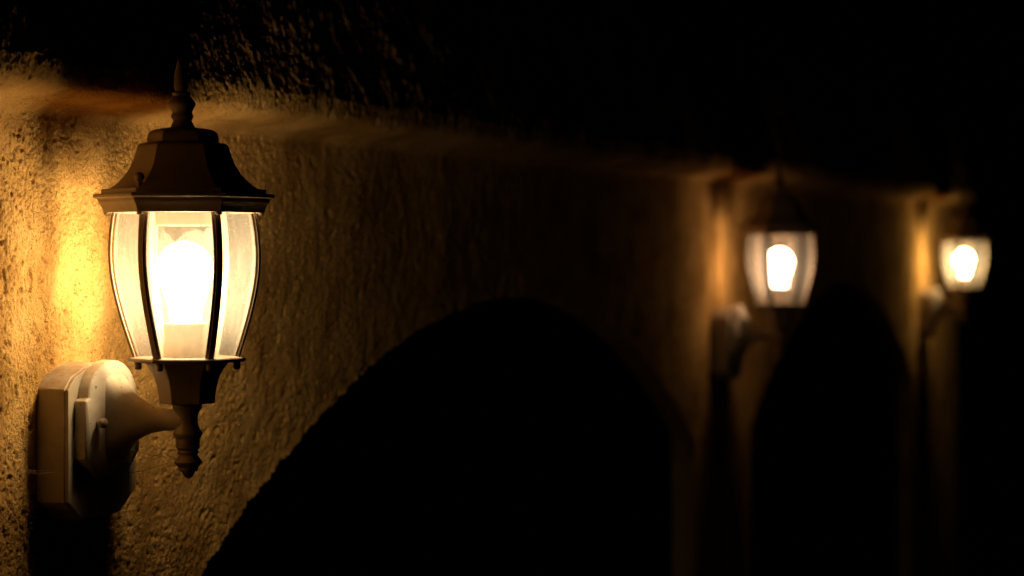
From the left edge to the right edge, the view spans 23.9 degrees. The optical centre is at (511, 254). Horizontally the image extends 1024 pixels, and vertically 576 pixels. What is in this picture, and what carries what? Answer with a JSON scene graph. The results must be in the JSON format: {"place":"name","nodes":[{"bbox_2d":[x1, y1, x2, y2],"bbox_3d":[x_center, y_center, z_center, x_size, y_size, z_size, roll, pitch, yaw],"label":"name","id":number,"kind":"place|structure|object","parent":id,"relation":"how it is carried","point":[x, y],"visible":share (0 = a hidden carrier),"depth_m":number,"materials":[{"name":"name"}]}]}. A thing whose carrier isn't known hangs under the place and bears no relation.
{"place":"outdoors","nodes":[
{"label":"outdoors","id":0,"kind":"place"},
{"bbox_2d":[202,298,1023,575],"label":"ground","id":1,"kind":"structure","parent":0,"point":[510,437],"depth_m":19.80,"materials":[{"name":"black"}]},
{"bbox_2d":[0,0,974,575],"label":"arcade wall","id":2,"kind":"structure","parent":1,"relation":"on","point":[604,170],"depth_m":3.70,"materials":[{"name":"paint"}]},
{"bbox_2d":[35,58,274,519],"bbox_3d":[-0.380,0.036,2.609,0.238,0.497,0.192,0,0,18],"label":"wall lantern","id":3,"kind":"object","parent":2,"relation":"attached to","point":[96,421],"depth_m":2.58,"materials":[{"name":"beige metal"}]},
{"bbox_2d":[118,437,170,472],"bbox_3d":[-0.433,0.217,2.630,0.052,0.044,0.140,0,0,-43],"label":"cobweb","id":4,"kind":"object","parent":3,"relation":"attached to","point":[148,457],"visible":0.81,"depth_m":2.60,"materials":[{"name":"fabric"}]},
{"bbox_2d":[711,161,821,379],"bbox_3d":[0.578,0.036,5.497,0.241,0.497,0.193,0,0,18],"label":"wall lantern","id":5,"kind":"object","parent":2,"relation":"attached to","point":[736,331],"depth_m":5.46,"materials":[{"name":"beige metal"}]},
{"bbox_2d":[919,194,990,336],"bbox_3d":[1.532,0.036,8.373,0.244,0.497,0.193,0,0,18],"label":"wall lantern","id":6,"kind":"object","parent":2,"relation":"attached to","point":[964,229],"depth_m":8.34,"materials":[{"name":"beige metal"}]},
{"bbox_2d":[629,0,1023,300],"label":"sky","id":7,"kind":"structure","parent":0,"point":[964,59],"materials":[{"name":"black"}]}
]}

